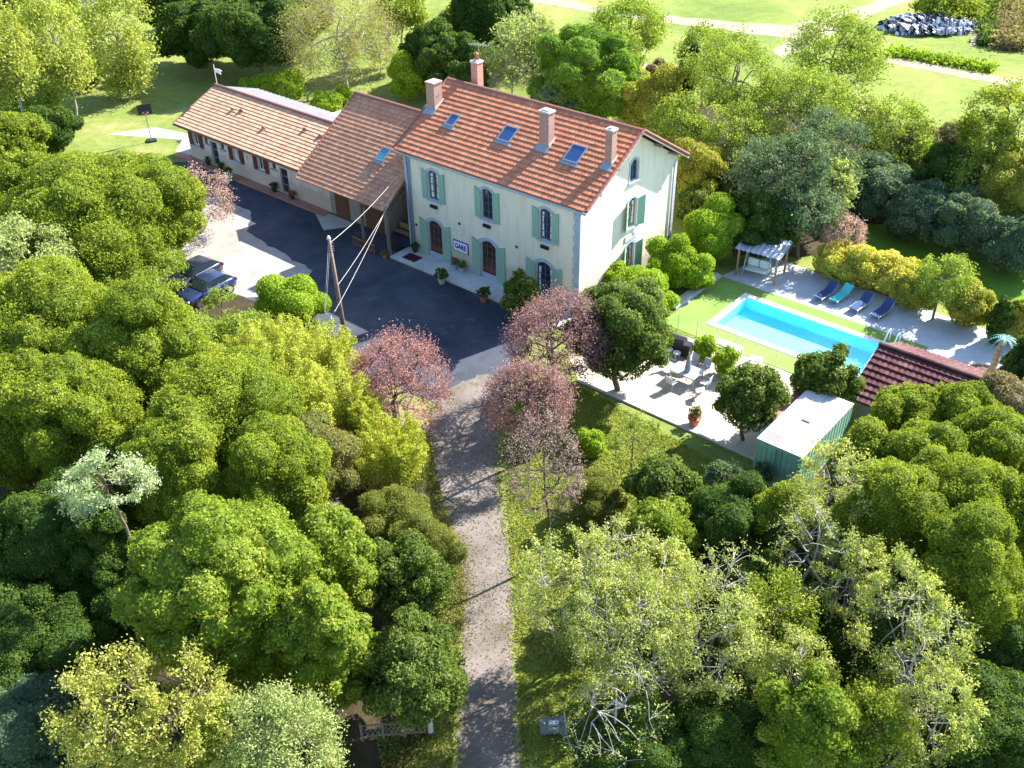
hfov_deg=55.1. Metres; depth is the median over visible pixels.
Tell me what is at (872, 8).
dirt track
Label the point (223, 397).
evergreen tree
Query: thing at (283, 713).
tree
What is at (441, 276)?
potted plant
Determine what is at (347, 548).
tree
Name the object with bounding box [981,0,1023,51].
crop row
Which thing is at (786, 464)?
door
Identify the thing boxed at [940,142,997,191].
tree
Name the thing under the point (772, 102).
tree
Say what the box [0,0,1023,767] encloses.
ground
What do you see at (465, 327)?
courtyard
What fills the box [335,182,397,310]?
cable
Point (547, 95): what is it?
tree
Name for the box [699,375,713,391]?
garden chair
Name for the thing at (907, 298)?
bush
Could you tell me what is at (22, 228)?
tree
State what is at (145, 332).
evergreen tree
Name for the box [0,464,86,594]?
tree
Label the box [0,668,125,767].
tree
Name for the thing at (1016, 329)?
bush
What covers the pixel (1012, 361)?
bush
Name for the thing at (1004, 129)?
tree
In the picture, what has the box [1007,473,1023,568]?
evergreen tree
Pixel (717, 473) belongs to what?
shrub
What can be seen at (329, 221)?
concrete pad
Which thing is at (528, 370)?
tree
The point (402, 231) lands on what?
wooden bench
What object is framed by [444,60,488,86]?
bush
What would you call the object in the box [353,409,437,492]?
bamboo
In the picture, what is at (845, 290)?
sun lounger
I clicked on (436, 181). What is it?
window
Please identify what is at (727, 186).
bush
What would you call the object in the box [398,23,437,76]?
tree
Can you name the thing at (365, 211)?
cable
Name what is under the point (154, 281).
tree
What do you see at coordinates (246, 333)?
bamboo
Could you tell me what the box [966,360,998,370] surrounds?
stone ring
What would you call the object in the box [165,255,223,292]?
parked car
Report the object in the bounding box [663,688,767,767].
tree
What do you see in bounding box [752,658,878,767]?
tree
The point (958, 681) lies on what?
tree
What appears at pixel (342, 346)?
bamboo
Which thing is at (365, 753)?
forest floor
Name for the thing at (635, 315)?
tree
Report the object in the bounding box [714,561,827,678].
tree
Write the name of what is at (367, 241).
cable
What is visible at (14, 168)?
evergreen tree
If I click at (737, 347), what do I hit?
garden table
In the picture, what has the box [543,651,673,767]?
dead tree
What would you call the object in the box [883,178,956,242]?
bush
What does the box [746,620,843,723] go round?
tree
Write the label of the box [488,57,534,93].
tree
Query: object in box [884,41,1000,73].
hedge
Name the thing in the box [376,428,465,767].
grass
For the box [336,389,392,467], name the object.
bamboo
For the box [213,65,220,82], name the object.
flag
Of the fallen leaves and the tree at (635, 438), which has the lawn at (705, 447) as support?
the tree at (635, 438)
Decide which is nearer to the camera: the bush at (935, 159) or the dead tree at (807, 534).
the dead tree at (807, 534)
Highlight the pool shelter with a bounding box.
[735,237,793,285]
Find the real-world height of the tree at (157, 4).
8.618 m
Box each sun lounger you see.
[813,280,838,300]
[829,282,853,305]
[848,291,873,312]
[869,297,895,321]
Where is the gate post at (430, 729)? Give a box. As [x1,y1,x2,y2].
[427,719,433,734]
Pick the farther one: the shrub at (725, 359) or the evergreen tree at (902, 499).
the shrub at (725, 359)
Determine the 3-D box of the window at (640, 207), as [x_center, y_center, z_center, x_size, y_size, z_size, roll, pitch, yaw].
[7.866,-11.172,63.859,0.526,2.340,2.073,25,43,32]
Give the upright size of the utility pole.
7.524 m
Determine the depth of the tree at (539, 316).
51.90 m
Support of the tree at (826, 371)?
on the ground at (940, 94)
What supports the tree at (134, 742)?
on the forest floor at (365, 753)
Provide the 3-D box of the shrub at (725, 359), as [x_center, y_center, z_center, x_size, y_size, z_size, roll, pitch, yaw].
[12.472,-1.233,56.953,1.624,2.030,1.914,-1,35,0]
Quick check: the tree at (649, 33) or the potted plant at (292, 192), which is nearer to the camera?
the potted plant at (292, 192)
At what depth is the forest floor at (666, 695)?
40.74 m
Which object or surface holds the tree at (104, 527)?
on the forest floor at (365, 753)
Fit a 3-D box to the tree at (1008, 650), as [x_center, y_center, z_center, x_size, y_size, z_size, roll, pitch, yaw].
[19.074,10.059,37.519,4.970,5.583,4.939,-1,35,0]
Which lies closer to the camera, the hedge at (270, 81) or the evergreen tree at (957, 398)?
the evergreen tree at (957, 398)
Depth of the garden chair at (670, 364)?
57.86 m
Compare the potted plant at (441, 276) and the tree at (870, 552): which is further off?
the potted plant at (441, 276)
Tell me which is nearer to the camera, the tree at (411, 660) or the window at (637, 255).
the tree at (411, 660)
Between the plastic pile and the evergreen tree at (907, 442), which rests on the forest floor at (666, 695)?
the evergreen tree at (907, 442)
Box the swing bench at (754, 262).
[741,252,771,281]
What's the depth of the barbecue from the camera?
58.93 m
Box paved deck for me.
[679,256,1017,366]
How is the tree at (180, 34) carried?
on the lawn at (183, 86)
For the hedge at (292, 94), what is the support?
on the lawn at (183, 86)
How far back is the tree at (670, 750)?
33.36 m
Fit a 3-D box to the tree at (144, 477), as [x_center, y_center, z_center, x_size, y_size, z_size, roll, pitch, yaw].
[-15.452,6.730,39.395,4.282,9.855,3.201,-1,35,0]
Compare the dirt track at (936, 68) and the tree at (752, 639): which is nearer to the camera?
the tree at (752, 639)
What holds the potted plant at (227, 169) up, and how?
on the terrace at (312, 208)
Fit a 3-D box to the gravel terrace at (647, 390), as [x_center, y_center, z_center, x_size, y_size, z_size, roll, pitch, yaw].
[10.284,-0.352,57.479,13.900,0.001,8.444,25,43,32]
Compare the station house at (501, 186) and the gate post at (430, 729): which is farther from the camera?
the station house at (501, 186)
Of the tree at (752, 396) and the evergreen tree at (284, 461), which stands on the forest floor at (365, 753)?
the evergreen tree at (284, 461)
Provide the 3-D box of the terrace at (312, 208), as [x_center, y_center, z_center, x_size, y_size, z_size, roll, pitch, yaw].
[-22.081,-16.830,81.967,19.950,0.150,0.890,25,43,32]
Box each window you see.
[188,131,203,148]
[227,146,244,164]
[252,155,269,174]
[420,167,444,204]
[474,186,498,224]
[526,257,561,306]
[532,205,558,245]
[624,239,642,266]
[625,194,645,232]
[628,156,640,185]
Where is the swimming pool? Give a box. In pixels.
[706,293,887,375]
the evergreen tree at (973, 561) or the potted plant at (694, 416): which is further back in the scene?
the potted plant at (694, 416)
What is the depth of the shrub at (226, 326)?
56.71 m
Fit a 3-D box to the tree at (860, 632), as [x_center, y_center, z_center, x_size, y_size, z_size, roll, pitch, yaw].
[14.177,9.705,35.458,4.696,8.667,4.528,-21,40,-26]
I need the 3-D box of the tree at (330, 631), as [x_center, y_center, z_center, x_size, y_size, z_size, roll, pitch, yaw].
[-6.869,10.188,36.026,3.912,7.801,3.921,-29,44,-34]
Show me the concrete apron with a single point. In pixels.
(248, 259)
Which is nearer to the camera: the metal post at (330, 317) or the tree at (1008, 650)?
the tree at (1008, 650)
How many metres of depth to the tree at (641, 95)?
80.42 m
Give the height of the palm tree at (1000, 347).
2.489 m
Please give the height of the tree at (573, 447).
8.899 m
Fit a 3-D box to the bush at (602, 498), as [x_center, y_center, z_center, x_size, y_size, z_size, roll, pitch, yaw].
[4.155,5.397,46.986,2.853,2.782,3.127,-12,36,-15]
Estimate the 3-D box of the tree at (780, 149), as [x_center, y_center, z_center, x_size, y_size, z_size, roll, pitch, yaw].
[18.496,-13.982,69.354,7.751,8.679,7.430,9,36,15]
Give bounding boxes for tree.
[0,0,49,112]
[0,0,82,48]
[0,110,51,154]
[0,149,47,214]
[0,149,210,286]
[0,210,82,276]
[0,252,122,356]
[0,346,46,491]
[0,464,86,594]
[0,577,124,705]
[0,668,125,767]
[8,0,106,115]
[11,350,150,479]
[22,104,84,150]
[38,633,264,767]
[40,275,211,407]
[45,443,162,540]
[51,469,141,580]
[67,527,138,601]
[68,0,165,105]
[89,560,150,652]
[99,266,161,285]
[108,488,324,692]
[116,416,232,530]
[136,0,178,28]
[141,344,305,465]
[153,0,223,68]
[170,689,273,767]
[182,160,239,240]
[195,0,312,73]
[209,673,353,767]
[218,410,332,527]
[263,576,375,726]
[268,0,417,96]
[296,0,335,62]
[296,502,381,613]
[337,319,460,440]
[357,602,471,730]
[364,528,456,627]
[370,0,432,41]
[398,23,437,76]
[413,15,488,82]
[448,0,536,67]
[471,4,559,98]
[476,352,585,461]
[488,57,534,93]
[498,279,617,405]
[499,406,590,561]
[507,518,645,659]
[526,22,646,118]
[530,81,590,113]
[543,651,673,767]
[560,276,674,390]
[562,553,708,697]
[569,681,695,767]
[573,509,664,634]
[586,0,675,52]
[599,408,670,468]
[604,19,649,67]
[604,496,702,587]
[611,529,702,660]
[619,67,650,121]
[620,62,687,139]
[642,81,713,143]
[650,560,771,711]
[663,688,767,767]
[673,19,737,105]
[673,137,729,193]
[675,18,786,159]
[679,43,702,97]
[685,535,773,689]
[686,470,780,572]
[693,91,777,164]
[708,543,840,642]
[711,362,792,440]
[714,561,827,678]
[719,125,837,203]
[739,55,869,144]
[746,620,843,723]
[751,480,826,565]
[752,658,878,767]
[756,82,788,116]
[766,488,862,616]
[773,176,854,259]
[774,0,898,102]
[776,99,876,216]
[781,434,875,568]
[789,342,866,402]
[803,521,901,627]
[804,149,862,236]
[804,606,932,720]
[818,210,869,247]
[820,455,951,603]
[822,414,888,502]
[826,89,899,155]
[837,671,931,767]
[838,538,989,699]
[850,90,944,166]
[867,381,946,432]
[871,590,962,767]
[880,416,970,463]
[882,652,989,767]
[887,499,1023,665]
[896,443,1023,593]
[906,657,1023,767]
[931,380,1000,423]
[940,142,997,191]
[949,76,1023,164]
[950,404,1023,475]
[965,619,1023,672]
[976,149,1023,216]
[978,370,1023,416]
[982,334,1015,371]
[985,294,1019,344]
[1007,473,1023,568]
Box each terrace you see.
[174,152,330,215]
[390,247,572,325]
[569,336,792,456]
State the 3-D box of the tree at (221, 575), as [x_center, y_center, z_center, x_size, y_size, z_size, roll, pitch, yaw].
[-10.377,8.229,36.884,7.740,10.152,7.880,-1,35,0]
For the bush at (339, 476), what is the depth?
45.39 m
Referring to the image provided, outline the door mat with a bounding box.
[402,253,421,261]
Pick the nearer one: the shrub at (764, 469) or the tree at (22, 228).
the shrub at (764, 469)
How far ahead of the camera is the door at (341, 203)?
75.54 m
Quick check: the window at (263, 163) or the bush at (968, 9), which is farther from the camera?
the bush at (968, 9)
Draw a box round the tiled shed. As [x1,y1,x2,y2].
[852,341,990,425]
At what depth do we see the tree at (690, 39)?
91.88 m
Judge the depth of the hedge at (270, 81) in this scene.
98.26 m
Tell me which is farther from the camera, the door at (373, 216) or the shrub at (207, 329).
the door at (373, 216)
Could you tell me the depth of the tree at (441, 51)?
93.85 m
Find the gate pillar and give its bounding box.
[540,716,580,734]
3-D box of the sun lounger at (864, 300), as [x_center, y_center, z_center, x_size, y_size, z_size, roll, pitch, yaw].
[22.579,-5.260,63.493,1.915,0.844,0.668,-28,43,-33]
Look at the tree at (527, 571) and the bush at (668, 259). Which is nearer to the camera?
the tree at (527, 571)
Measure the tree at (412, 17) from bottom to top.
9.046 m
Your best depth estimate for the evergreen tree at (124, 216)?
62.44 m
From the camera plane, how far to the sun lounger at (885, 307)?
62.83 m
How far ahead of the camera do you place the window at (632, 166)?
62.34 m
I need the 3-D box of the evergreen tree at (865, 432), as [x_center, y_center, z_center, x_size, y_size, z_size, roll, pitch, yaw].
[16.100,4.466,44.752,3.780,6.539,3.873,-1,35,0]
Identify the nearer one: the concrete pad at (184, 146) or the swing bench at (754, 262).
the swing bench at (754, 262)
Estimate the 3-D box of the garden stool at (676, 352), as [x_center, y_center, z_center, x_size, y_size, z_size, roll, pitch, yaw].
[9.902,-1.718,59.018,0.480,0.504,0.468,-1,35,0]
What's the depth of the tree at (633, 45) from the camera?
91.44 m
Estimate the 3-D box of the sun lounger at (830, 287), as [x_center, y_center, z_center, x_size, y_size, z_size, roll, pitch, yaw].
[20.714,-6.093,64.737,1.915,0.844,0.668,-28,43,-33]
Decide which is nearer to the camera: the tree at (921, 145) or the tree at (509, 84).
the tree at (921, 145)
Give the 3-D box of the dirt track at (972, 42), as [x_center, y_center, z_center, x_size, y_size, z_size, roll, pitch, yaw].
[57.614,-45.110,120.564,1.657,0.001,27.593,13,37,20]
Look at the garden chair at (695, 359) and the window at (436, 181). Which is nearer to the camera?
the garden chair at (695, 359)
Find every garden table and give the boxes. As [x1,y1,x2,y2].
[669,361,703,389]
[722,341,743,357]
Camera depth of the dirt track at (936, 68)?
103.54 m
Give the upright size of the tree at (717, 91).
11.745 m
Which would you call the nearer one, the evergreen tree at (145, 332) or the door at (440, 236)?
the evergreen tree at (145, 332)
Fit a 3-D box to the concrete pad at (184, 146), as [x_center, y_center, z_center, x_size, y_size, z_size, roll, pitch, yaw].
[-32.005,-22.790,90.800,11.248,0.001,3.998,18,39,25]
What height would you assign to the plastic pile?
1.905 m
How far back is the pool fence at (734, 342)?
59.32 m
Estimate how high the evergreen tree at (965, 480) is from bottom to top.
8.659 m
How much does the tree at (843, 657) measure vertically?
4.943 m
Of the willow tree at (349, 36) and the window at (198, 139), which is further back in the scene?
the willow tree at (349, 36)
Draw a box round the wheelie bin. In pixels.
[390,234,402,251]
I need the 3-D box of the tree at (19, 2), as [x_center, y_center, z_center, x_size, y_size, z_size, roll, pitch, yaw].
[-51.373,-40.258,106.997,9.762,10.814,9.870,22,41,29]
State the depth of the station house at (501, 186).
63.96 m
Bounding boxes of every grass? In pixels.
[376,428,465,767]
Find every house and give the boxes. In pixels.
[172,83,340,212]
[294,91,420,256]
[392,42,690,311]
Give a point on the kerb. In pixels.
(688, 295)
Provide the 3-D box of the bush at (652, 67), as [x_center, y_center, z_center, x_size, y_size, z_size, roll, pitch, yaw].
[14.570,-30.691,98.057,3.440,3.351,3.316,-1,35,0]
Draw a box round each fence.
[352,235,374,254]
[359,719,425,741]
[677,314,794,371]
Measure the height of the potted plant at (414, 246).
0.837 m
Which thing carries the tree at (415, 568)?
on the forest floor at (365, 753)
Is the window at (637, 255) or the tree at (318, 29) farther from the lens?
the tree at (318, 29)
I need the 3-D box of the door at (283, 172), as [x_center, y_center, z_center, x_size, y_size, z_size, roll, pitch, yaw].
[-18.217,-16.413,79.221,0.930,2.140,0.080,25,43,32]
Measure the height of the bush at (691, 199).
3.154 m
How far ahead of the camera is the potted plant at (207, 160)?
84.67 m
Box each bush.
[71,46,105,88]
[254,273,331,326]
[290,408,362,504]
[358,483,433,541]
[386,50,426,99]
[387,508,469,569]
[438,3,484,50]
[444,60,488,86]
[499,267,544,319]
[566,466,627,528]
[603,260,630,284]
[614,264,680,308]
[620,450,702,513]
[642,233,691,288]
[645,57,669,75]
[670,245,715,290]
[676,185,723,219]
[683,191,746,261]
[716,156,773,204]
[731,185,805,258]
[811,238,857,281]
[830,150,923,221]
[838,243,894,288]
[874,248,920,299]
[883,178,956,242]
[887,120,960,169]
[894,268,941,311]
[908,0,990,21]
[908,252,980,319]
[913,141,984,192]
[932,185,1003,254]
[942,276,996,327]
[974,210,1023,272]
[996,334,1023,380]
[1005,296,1023,343]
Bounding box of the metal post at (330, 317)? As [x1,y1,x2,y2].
[324,311,334,339]
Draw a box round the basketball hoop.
[137,104,156,142]
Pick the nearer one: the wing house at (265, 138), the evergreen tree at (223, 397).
the evergreen tree at (223, 397)
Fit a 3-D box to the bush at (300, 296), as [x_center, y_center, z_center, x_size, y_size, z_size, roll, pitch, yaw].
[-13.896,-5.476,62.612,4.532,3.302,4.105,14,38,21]
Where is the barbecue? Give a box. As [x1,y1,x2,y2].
[671,333,692,358]
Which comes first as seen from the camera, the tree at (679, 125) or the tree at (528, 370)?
the tree at (528, 370)
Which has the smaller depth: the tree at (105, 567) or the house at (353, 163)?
the tree at (105, 567)
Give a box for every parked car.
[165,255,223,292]
[175,269,237,308]
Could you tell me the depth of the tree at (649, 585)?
34.82 m
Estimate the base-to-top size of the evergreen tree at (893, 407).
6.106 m
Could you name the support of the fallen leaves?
on the lane
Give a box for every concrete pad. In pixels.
[111,127,191,154]
[316,213,352,229]
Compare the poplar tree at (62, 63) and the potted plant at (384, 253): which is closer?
the potted plant at (384, 253)
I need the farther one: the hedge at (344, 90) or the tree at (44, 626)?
the hedge at (344, 90)
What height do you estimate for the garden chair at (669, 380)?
0.951 m
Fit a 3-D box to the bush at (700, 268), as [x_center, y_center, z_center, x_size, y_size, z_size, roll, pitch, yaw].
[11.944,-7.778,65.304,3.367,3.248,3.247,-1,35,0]
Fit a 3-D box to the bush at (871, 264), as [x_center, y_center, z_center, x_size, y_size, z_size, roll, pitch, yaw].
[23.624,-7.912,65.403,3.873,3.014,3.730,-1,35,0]
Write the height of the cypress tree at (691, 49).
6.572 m
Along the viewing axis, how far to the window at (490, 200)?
64.36 m
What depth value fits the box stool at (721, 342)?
59.98 m
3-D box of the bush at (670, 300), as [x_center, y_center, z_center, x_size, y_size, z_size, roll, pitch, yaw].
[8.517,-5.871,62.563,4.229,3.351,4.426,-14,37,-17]
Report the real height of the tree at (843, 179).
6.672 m
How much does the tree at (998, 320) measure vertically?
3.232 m
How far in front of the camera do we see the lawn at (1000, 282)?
69.37 m
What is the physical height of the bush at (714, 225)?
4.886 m
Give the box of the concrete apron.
[181,196,312,297]
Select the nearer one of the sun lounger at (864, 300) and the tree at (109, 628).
the tree at (109, 628)
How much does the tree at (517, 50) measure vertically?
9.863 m
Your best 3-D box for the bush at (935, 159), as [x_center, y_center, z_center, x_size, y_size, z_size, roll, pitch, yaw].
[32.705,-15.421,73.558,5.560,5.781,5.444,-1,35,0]
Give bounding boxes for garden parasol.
[684,352,690,381]
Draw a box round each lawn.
[60,56,426,159]
[507,365,747,767]
[664,277,927,372]
[843,223,1023,303]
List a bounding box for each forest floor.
[0,247,425,767]
[614,462,944,767]
[674,105,995,257]
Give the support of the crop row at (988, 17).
on the ground at (940, 94)
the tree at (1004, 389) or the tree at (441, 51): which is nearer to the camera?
the tree at (1004, 389)
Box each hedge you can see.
[238,74,262,88]
[258,67,304,97]
[274,83,298,100]
[309,89,346,111]
[330,84,353,105]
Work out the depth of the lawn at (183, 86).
99.58 m
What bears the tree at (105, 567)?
on the forest floor at (365, 753)
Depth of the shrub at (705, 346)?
57.75 m
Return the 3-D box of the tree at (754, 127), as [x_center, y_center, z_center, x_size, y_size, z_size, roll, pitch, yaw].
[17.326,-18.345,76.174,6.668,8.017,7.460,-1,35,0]
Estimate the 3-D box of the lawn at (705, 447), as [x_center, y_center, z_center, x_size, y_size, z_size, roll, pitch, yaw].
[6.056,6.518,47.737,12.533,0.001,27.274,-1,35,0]
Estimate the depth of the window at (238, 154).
82.14 m
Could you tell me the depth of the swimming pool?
62.77 m
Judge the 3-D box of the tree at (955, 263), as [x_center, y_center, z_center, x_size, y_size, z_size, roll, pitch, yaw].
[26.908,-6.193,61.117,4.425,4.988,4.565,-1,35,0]
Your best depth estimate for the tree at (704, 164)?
73.38 m
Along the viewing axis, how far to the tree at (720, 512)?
41.29 m
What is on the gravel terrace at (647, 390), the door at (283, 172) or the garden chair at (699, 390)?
the garden chair at (699, 390)
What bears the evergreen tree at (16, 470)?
on the forest floor at (365, 753)
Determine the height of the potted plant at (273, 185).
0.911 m
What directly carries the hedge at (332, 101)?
on the lawn at (183, 86)
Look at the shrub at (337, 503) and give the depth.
44.08 m
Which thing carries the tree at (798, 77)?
on the forest floor at (808, 245)
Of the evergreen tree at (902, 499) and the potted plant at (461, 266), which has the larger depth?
the potted plant at (461, 266)
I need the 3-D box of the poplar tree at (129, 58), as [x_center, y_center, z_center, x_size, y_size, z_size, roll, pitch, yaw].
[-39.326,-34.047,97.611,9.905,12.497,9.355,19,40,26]
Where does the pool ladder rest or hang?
on the artificial lawn at (710, 302)
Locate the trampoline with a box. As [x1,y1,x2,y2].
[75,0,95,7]
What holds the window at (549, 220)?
in the station house at (501, 186)
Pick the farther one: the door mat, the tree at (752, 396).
the door mat
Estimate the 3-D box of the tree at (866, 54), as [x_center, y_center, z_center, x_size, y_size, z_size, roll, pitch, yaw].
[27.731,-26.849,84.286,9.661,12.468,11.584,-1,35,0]
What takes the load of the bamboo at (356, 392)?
on the forest floor at (365, 753)
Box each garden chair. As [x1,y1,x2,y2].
[664,354,675,367]
[665,376,677,391]
[688,386,704,400]
[691,352,699,366]
[698,357,711,376]
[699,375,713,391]
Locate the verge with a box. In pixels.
[391,400,460,646]
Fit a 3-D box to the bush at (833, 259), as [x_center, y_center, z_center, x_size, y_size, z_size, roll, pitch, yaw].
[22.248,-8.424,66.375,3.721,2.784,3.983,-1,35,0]
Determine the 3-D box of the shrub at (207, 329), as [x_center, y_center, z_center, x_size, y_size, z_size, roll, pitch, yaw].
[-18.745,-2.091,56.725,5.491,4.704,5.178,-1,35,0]
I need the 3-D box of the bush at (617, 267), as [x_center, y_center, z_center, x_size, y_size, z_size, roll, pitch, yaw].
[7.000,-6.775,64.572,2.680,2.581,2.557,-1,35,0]
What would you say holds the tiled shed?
on the ground at (940, 94)
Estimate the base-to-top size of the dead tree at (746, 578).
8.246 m
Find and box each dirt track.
[530,0,909,56]
[887,55,1023,87]
[969,18,979,45]
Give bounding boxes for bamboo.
[208,314,293,375]
[230,312,338,394]
[273,356,342,427]
[280,313,364,416]
[291,353,382,434]
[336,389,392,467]
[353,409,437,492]
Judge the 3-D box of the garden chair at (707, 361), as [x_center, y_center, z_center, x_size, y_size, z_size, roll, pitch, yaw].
[11.331,-1.018,57.578,0.586,0.951,0.531,-29,44,-34]
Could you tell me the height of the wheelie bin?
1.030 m
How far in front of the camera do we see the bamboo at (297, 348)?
52.47 m
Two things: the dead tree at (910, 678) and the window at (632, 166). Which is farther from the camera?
the window at (632, 166)
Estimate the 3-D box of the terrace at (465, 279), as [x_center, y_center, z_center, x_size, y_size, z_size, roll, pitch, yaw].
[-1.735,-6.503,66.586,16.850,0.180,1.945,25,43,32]
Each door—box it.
[211,142,219,164]
[281,168,289,192]
[334,193,350,219]
[364,205,384,233]
[419,216,450,263]
[471,236,504,284]
[756,442,778,485]
[774,451,799,484]
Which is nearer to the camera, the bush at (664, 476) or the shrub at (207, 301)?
the bush at (664, 476)
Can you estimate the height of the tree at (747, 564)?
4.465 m
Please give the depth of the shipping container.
49.26 m
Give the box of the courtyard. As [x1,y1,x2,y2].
[171,140,541,400]
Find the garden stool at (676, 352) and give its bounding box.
[673,350,680,359]
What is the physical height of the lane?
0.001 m
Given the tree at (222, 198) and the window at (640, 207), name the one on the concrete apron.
the tree at (222, 198)
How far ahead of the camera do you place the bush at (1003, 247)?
65.46 m
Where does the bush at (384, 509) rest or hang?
on the forest floor at (365, 753)
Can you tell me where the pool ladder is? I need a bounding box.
[883,328,901,342]
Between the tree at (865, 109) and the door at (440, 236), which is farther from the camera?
the tree at (865, 109)
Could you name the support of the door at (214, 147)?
in the wing house at (265, 138)
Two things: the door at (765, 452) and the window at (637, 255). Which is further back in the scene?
the window at (637, 255)
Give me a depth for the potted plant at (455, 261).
68.37 m
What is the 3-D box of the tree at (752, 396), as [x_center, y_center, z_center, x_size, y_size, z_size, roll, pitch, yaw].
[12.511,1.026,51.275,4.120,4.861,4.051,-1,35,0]
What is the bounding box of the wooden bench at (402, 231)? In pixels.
[393,221,409,240]
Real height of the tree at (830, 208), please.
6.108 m
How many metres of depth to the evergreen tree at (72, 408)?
44.15 m
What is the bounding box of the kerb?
[577,272,753,460]
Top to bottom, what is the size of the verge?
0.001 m
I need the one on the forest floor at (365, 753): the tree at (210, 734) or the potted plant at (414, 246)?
the tree at (210, 734)
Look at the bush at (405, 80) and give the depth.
95.95 m
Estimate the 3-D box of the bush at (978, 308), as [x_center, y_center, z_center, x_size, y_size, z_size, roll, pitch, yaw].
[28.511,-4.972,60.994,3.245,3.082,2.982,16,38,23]
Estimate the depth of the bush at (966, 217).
67.18 m
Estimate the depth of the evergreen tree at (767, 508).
40.52 m
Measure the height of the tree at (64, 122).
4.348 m
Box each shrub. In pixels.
[0,71,69,112]
[141,247,191,291]
[185,304,231,350]
[200,282,236,318]
[213,304,275,354]
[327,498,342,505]
[571,425,606,457]
[691,334,717,363]
[699,457,742,487]
[712,344,740,376]
[752,460,774,482]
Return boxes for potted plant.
[204,156,210,164]
[217,161,223,170]
[223,166,232,180]
[268,182,277,191]
[288,189,296,199]
[380,249,387,258]
[410,241,418,252]
[433,267,448,284]
[450,256,459,269]
[457,260,465,272]
[476,286,490,302]
[687,405,701,426]
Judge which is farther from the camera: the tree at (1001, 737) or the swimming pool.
the swimming pool
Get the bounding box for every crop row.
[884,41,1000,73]
[969,0,1007,46]
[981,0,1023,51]
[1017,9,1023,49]
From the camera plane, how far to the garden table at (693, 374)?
56.75 m
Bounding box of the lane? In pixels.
[424,374,520,767]
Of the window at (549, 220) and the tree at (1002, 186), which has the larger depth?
the tree at (1002, 186)
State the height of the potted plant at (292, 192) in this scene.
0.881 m
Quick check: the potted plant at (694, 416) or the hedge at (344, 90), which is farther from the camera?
the hedge at (344, 90)
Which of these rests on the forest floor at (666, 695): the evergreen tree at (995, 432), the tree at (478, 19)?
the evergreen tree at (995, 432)
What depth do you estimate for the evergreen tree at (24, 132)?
80.45 m
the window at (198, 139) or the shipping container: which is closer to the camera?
the shipping container
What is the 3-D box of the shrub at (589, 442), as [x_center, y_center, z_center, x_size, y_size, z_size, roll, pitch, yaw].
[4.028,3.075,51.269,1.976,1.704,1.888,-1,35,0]
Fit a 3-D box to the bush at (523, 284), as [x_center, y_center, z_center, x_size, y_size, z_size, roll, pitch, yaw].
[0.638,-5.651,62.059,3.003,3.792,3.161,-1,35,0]
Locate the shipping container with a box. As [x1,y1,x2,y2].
[753,390,853,486]
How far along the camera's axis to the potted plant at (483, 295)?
64.64 m
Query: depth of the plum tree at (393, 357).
51.24 m
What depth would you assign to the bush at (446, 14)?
105.69 m
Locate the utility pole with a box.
[327,236,346,338]
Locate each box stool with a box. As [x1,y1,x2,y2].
[716,339,729,345]
[748,354,762,364]
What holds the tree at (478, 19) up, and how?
on the ground at (940, 94)
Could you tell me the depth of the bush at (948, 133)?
77.19 m
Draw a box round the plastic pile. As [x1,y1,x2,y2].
[875,12,976,36]
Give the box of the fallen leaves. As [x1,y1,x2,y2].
[410,377,543,767]
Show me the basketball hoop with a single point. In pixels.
(143, 109)
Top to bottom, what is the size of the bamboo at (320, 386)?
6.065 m
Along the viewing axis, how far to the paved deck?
63.01 m
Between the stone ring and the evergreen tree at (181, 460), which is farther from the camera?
the stone ring
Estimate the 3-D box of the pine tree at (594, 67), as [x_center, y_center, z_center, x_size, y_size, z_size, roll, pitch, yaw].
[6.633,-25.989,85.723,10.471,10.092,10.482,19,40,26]
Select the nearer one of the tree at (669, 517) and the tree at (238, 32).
the tree at (669, 517)
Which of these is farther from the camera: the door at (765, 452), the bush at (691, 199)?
the bush at (691, 199)
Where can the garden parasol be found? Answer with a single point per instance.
(687, 368)
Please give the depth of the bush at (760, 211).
66.40 m
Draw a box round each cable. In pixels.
[331,175,397,241]
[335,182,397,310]
[338,191,395,284]
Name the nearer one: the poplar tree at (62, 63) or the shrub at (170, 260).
the shrub at (170, 260)
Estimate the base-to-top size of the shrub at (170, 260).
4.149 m
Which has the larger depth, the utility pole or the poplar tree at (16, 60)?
the poplar tree at (16, 60)
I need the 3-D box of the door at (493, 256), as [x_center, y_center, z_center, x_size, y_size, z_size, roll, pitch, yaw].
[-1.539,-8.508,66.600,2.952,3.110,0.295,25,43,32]

